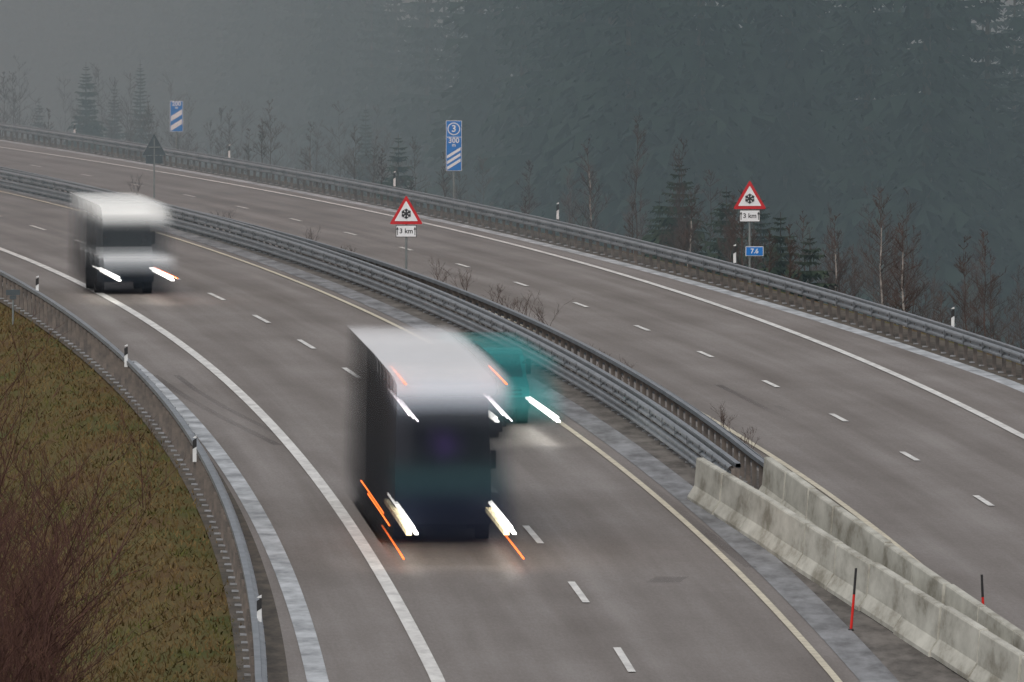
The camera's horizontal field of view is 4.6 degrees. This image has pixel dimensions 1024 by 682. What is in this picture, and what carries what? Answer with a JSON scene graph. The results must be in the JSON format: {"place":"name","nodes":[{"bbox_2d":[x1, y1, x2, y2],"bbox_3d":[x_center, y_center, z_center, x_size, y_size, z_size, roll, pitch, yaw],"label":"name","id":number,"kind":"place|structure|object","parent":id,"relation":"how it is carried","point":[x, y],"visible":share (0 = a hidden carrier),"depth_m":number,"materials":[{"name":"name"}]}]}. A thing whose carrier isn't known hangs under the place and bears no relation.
{"place":"outdoors","nodes":[
{"label":"outdoors","id":0,"kind":"place"},
{"bbox_2d":[0,189,859,681],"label":"road","id":1,"kind":"structure","parent":0,"point":[672,597],"depth_m":287.10,"materials":[{"name":"grey asphalt"}]},
{"bbox_2d":[85,203,177,292],"bbox_3d":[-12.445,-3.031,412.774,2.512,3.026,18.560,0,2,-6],"label":"white van","id":2,"kind":"object","parent":1,"relation":"on","point":[120,239],"visible":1,"depth_m":413.18,"materials":[{"name":"paint"}]},
{"bbox_2d":[132,361,328,681],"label":"gutter","id":3,"kind":"object","parent":1,"relation":"on","point":[309,647],"visible":0.86,"depth_m":280.14,"materials":[{"name":"concrete"}]},
{"bbox_2d":[361,344,523,559],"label":"articulated truck","id":4,"kind":"object","parent":1,"relation":"on","point":[428,454],"visible":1,"depth_m":281.80,"materials":[{"name":"paint"}]},
{"bbox_2d":[0,186,898,681],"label":"gutter","id":5,"kind":"object","parent":1,"relation":"on","point":[850,648],"visible":0.84,"depth_m":301.22,"materials":[{"name":"grey concrete"}]},
{"bbox_2d":[848,568,856,630],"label":"snow pole","id":6,"kind":"object","parent":5,"relation":"on","point":[853,603],"visible":1,"depth_m":255.68,"materials":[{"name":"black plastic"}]},
{"bbox_2d":[458,348,560,422],"bbox_3d":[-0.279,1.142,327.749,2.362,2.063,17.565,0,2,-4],"label":"teal van","id":7,"kind":"object","parent":1,"relation":"on","point":[513,396],"visible":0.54,"depth_m":329.64,"materials":[{"name":"paint"}]},
{"bbox_2d":[0,0,1021,681],"bbox_3d":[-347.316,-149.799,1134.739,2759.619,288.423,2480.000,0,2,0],"label":"ground","id":8,"kind":"structure","parent":0,"point":[216,574],"depth_m":294.30,"materials":[{"name":"green plant"}]},
{"bbox_2d":[6,289,19,323],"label":"roadside marker","id":9,"kind":"object","parent":8,"relation":"on","point":[12,293],"visible":0.83,"depth_m":388.68,"materials":[{"name":"grey metal"}]},
{"bbox_2d":[29,102,48,140],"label":"spruce tree","id":10,"kind":"object","parent":8,"relation":"on","point":[41,138],"visible":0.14,"depth_m":820.05,"materials":[{"name":"green plant"}]},
{"bbox_2d":[64,67,107,150],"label":"spruce tree","id":11,"kind":"object","parent":8,"relation":"on","point":[94,131],"visible":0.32,"depth_m":759.90,"materials":[{"name":"green plant"}]},
{"bbox_2d":[0,307,185,681],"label":"bare bush","id":12,"kind":"object","parent":8,"relation":"on","point":[29,627],"visible":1,"depth_m":232.60,"materials":[{"name":"brown plant"}]},
{"bbox_2d":[103,85,127,154],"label":"spruce tree","id":13,"kind":"object","parent":8,"relation":"on","point":[118,136],"visible":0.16,"depth_m":800.02,"materials":[{"name":"green plant"}]},
{"bbox_2d":[125,64,156,157],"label":"spruce tree","id":14,"kind":"object","parent":8,"relation":"on","point":[140,92],"visible":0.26,"depth_m":789.98,"materials":[{"name":"green plant"}]},
{"bbox_2d":[0,286,288,681],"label":"verge","id":15,"kind":"structure","parent":8,"relation":"on","point":[277,670],"depth_m":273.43,"materials":[{"name":"green plant"}]},
{"bbox_2d":[0,270,267,681],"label":"guard rail","id":16,"kind":"object","parent":15,"relation":"on","point":[149,396],"visible":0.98,"depth_m":315.58,"materials":[{"name":"metal"}]},
{"bbox_2d":[36,275,38,290],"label":"delineator post","id":17,"kind":"object","parent":16,"relation":"attached to","point":[37,283],"visible":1,"depth_m":394.47,"materials":[{"name":"white plastic"}]},
{"bbox_2d":[124,344,127,366],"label":"delineator post","id":18,"kind":"object","parent":16,"relation":"attached to","point":[125,356],"visible":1,"depth_m":346.27,"materials":[{"name":"white plastic"}]},
{"bbox_2d":[257,595,261,621],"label":"delineator post","id":19,"kind":"object","parent":16,"relation":"attached to","point":[259,609],"visible":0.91,"depth_m":248.35,"materials":[{"name":"white plastic"}]},
{"bbox_2d":[193,435,196,471],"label":"delineator post","id":20,"kind":"object","parent":15,"relation":"on","point":[194,450],"visible":1,"depth_m":300.87,"materials":[{"name":"white plastic"}]},
{"bbox_2d":[170,101,182,148],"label":"exit countdown sign","id":21,"kind":"object","parent":8,"relation":"on","point":[176,116],"visible":0.94,"depth_m":592.07,"materials":[{"name":"blue metal"}]},
{"bbox_2d":[213,106,244,172],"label":"birch tree","id":22,"kind":"object","parent":8,"relation":"on","point":[221,111],"visible":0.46,"depth_m":700.26,"materials":[{"name":"brown plant"}]},
{"bbox_2d":[295,122,327,187],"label":"birch tree","id":23,"kind":"object","parent":8,"relation":"on","point":[310,155],"visible":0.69,"depth_m":600.07,"materials":[{"name":"brown plant"}]},
{"bbox_2d":[345,104,380,198],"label":"spruce tree","id":24,"kind":"object","parent":8,"relation":"on","point":[366,159],"visible":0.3,"depth_m":720.06,"materials":[{"name":"green plant"}]},
{"bbox_2d":[393,171,395,186],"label":"delineator post","id":25,"kind":"object","parent":8,"relation":"on","point":[394,179],"visible":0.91,"depth_m":518.85,"materials":[{"name":"white plastic"}]},
{"bbox_2d":[375,134,423,206],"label":"spruce tree","id":26,"kind":"object","parent":8,"relation":"on","point":[398,159],"visible":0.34,"depth_m":600.07,"materials":[{"name":"green plant"}]},
{"bbox_2d":[446,121,461,213],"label":"exit countdown sign","id":27,"kind":"object","parent":8,"relation":"on","point":[453,146],"visible":0.98,"depth_m":503.11,"materials":[{"name":"blue metal"}]},
{"bbox_2d":[428,142,493,220],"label":"birch tree","id":28,"kind":"object","parent":8,"relation":"on","point":[452,187],"visible":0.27,"depth_m":640.36,"materials":[{"name":"brown plant"}]},
{"bbox_2d":[0,0,1023,350],"bbox_3d":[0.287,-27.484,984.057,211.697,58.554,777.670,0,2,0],"label":"conifer forest","id":29,"kind":"object","parent":8,"relation":"on","point":[790,110],"visible":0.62,"depth_m":622.53,"materials":[{"name":"green plant"}]},
{"bbox_2d":[0,55,1023,348],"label":"bare shrubs","id":30,"kind":"object","parent":8,"relation":"on","point":[924,309],"visible":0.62,"depth_m":493.36,"materials":[{"name":"plant"}]},
{"bbox_2d":[0,136,1023,384],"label":"verge","id":31,"kind":"structure","parent":8,"relation":"on","point":[876,330],"depth_m":426.59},
{"bbox_2d":[0,122,1023,379],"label":"guard rail","id":32,"kind":"object","parent":31,"relation":"on","point":[956,336],"visible":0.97,"depth_m":449.73,"materials":[{"name":"metal"}]},
{"bbox_2d":[733,244,735,262],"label":"delineator post","id":33,"kind":"object","parent":31,"relation":"on","point":[734,254],"visible":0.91,"depth_m":423.18,"materials":[{"name":"white plastic"}]},
{"bbox_2d":[951,307,953,326],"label":"delineator post","id":34,"kind":"object","parent":31,"relation":"on","point":[952,317],"visible":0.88,"depth_m":370.40,"materials":[{"name":"white plastic"}]},
{"bbox_2d":[556,202,558,220],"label":"delineator post","id":35,"kind":"object","parent":8,"relation":"on","point":[557,212],"visible":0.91,"depth_m":471.58,"materials":[{"name":"white plastic"}]},
{"bbox_2d":[150,220,968,681],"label":"median strip","id":36,"kind":"object","parent":8,"relation":"on","point":[898,658],"visible":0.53,"depth_m":314.18,"materials":[{"name":"grey concrete"}]},
{"bbox_2d":[128,173,142,194],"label":"dry weed","id":37,"kind":"object","parent":36,"relation":"on","point":[135,184],"visible":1,"depth_m":528.56,"materials":[{"name":"plant"}]},
{"bbox_2d":[143,134,165,197],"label":"warning sign back","id":38,"kind":"object","parent":36,"relation":"on","point":[154,148],"visible":1,"depth_m":524.38,"materials":[{"name":"grey metal"}]},
{"bbox_2d":[304,226,320,238],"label":"dry weed","id":39,"kind":"object","parent":36,"relation":"on","point":[308,234],"visible":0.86,"depth_m":459.45,"materials":[{"name":"plant"}]},
{"bbox_2d":[0,168,740,478],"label":"guard rail","id":40,"kind":"object","parent":36,"relation":"on","point":[625,393],"visible":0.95,"depth_m":392.94,"materials":[{"name":"metal"}]},
{"bbox_2d":[0,166,763,487],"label":"guard rail","id":41,"kind":"object","parent":36,"relation":"on","point":[725,436],"visible":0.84,"depth_m":353.26,"materials":[{"name":"metal"}]},
{"bbox_2d":[390,196,421,268],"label":"snow warning sign","id":42,"kind":"object","parent":36,"relation":"on","point":[406,214],"visible":0.97,"depth_m":429.40,"materials":[{"name":"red metal"}]},
{"bbox_2d":[428,257,450,281],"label":"dry weed","id":43,"kind":"object","parent":36,"relation":"on","point":[439,271],"visible":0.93,"depth_m":417.44,"materials":[{"name":"plant"}]},
{"bbox_2d":[485,283,506,304],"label":"dry weed","id":44,"kind":"object","parent":36,"relation":"on","point":[497,294],"visible":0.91,"depth_m":397.75,"materials":[{"name":"plant"}]},
{"bbox_2d":[687,458,1023,681],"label":"concrete barrier","id":45,"kind":"object","parent":36,"relation":"on","point":[950,637],"visible":1,"depth_m":261.86,"materials":[{"name":"grey concrete"}]},
{"bbox_2d":[759,457,1023,651],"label":"concrete barrier","id":46,"kind":"object","parent":36,"relation":"on","point":[792,491],"visible":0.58,"depth_m":270.43,"materials":[{"name":"grey concrete"}]},
{"bbox_2d":[563,138,612,241],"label":"birch tree","id":47,"kind":"object","parent":8,"relation":"on","point":[590,190],"visible":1,"depth_m":500.15,"materials":[{"name":"brown plant"}]},
{"bbox_2d":[641,196,669,256],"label":"spruce tree","id":48,"kind":"object","parent":8,"relation":"on","point":[659,215],"visible":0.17,"depth_m":500.19,"materials":[{"name":"green plant"}]},
{"bbox_2d":[642,154,723,271],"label":"spruce tree","id":49,"kind":"object","parent":8,"relation":"on","point":[667,221],"visible":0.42,"depth_m":490.10,"materials":[{"name":"green plant"}]},
{"bbox_2d":[675,195,704,266],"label":"birch tree","id":50,"kind":"object","parent":8,"relation":"on","point":[690,238],"visible":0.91,"depth_m":460.13,"materials":[{"name":"brown plant"}]},
{"bbox_2d":[695,186,757,282],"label":"spruce tree","id":51,"kind":"object","parent":8,"relation":"on","point":[721,214],"visible":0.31,"depth_m":480.11,"materials":[{"name":"green plant"}]},
{"bbox_2d":[734,181,765,282],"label":"snow warning sign","id":52,"kind":"object","parent":8,"relation":"on","point":[749,199],"visible":1,"depth_m":432.19,"materials":[{"name":"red metal"}]},
{"bbox_2d":[739,201,785,285],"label":"spruce tree","id":53,"kind":"object","parent":8,"relation":"on","point":[763,231],"visible":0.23,"depth_m":490.13,"materials":[{"name":"green plant"}]},
{"bbox_2d":[756,212,808,295],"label":"spruce tree","id":54,"kind":"object","parent":8,"relation":"on","point":[780,269],"visible":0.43,"depth_m":460.09,"materials":[{"name":"green plant"}]},
{"bbox_2d":[783,238,837,305],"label":"spruce tree","id":55,"kind":"object","parent":8,"relation":"on","point":[809,275],"visible":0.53,"depth_m":450.07,"materials":[{"name":"green plant"}]},
{"bbox_2d":[821,213,860,306],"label":"birch tree","id":56,"kind":"object","parent":8,"relation":"on","point":[840,275],"visible":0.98,"depth_m":450.31,"materials":[{"name":"brown plant"}]},
{"bbox_2d":[848,186,910,307],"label":"birch tree","id":57,"kind":"object","parent":8,"relation":"on","point":[880,270],"visible":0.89,"depth_m":445.22,"materials":[{"name":"brown plant"}]},
{"bbox_2d":[880,220,928,326],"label":"birch tree","id":58,"kind":"object","parent":8,"relation":"on","point":[903,307],"visible":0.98,"depth_m":425.26,"materials":[{"name":"brown plant"}]},
{"bbox_2d":[0,141,1023,630],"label":"road","id":59,"kind":"structure","parent":0,"point":[928,509],"depth_m":357.12,"materials":[{"name":"grey asphalt"}]},
{"bbox_2d":[440,267,471,290],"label":"dry weed","id":60,"kind":"object","parent":59,"relation":"on","point":[462,279],"visible":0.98,"depth_m":411.86,"materials":[{"name":"plant"}]},
{"bbox_2d":[498,293,518,309],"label":"dry weed","id":61,"kind":"object","parent":59,"relation":"on","point":[509,302],"visible":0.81,"depth_m":394.69,"materials":[{"name":"brown plant"}]},
{"bbox_2d":[0,147,1023,681],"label":"road markings","id":62,"kind":"object","parent":59,"relation":"on","point":[406,619],"visible":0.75,"depth_m":312.92,"materials":[{"name":"paint"}]},
{"bbox_2d":[0,140,1023,392],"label":"gutter","id":63,"kind":"object","parent":59,"relation":"on","point":[914,350],"visible":0.99,"depth_m":421.01,"materials":[{"name":"concrete"}]},
{"bbox_2d":[514,289,540,314],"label":"dry weed","id":64,"kind":"object","parent":59,"relation":"on","point":[525,302],"visible":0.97,"depth_m":390.75,"materials":[{"name":"plant"}]},
{"bbox_2d":[528,298,572,325],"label":"dry weed","id":65,"kind":"object","parent":59,"relation":"on","point":[537,314],"visible":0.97,"depth_m":384.47,"materials":[{"name":"brown plant"}]},
{"bbox_2d":[711,404,734,431],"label":"dry weed","id":66,"kind":"object","parent":59,"relation":"on","point":[722,417],"visible":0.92,"depth_m":324.20,"materials":[{"name":"plant"}]},
{"bbox_2d":[733,427,758,447],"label":"dry weed","id":67,"kind":"object","parent":59,"relation":"on","point":[745,433],"visible":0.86,"depth_m":316.86,"materials":[{"name":"brown plant"}]},
{"bbox_2d":[981,575,983,603],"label":"snow pole","id":68,"kind":"object","parent":59,"relation":"on","point":[982,592],"visible":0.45,"depth_m":256.36,"materials":[{"name":"black plastic"}]}
]}

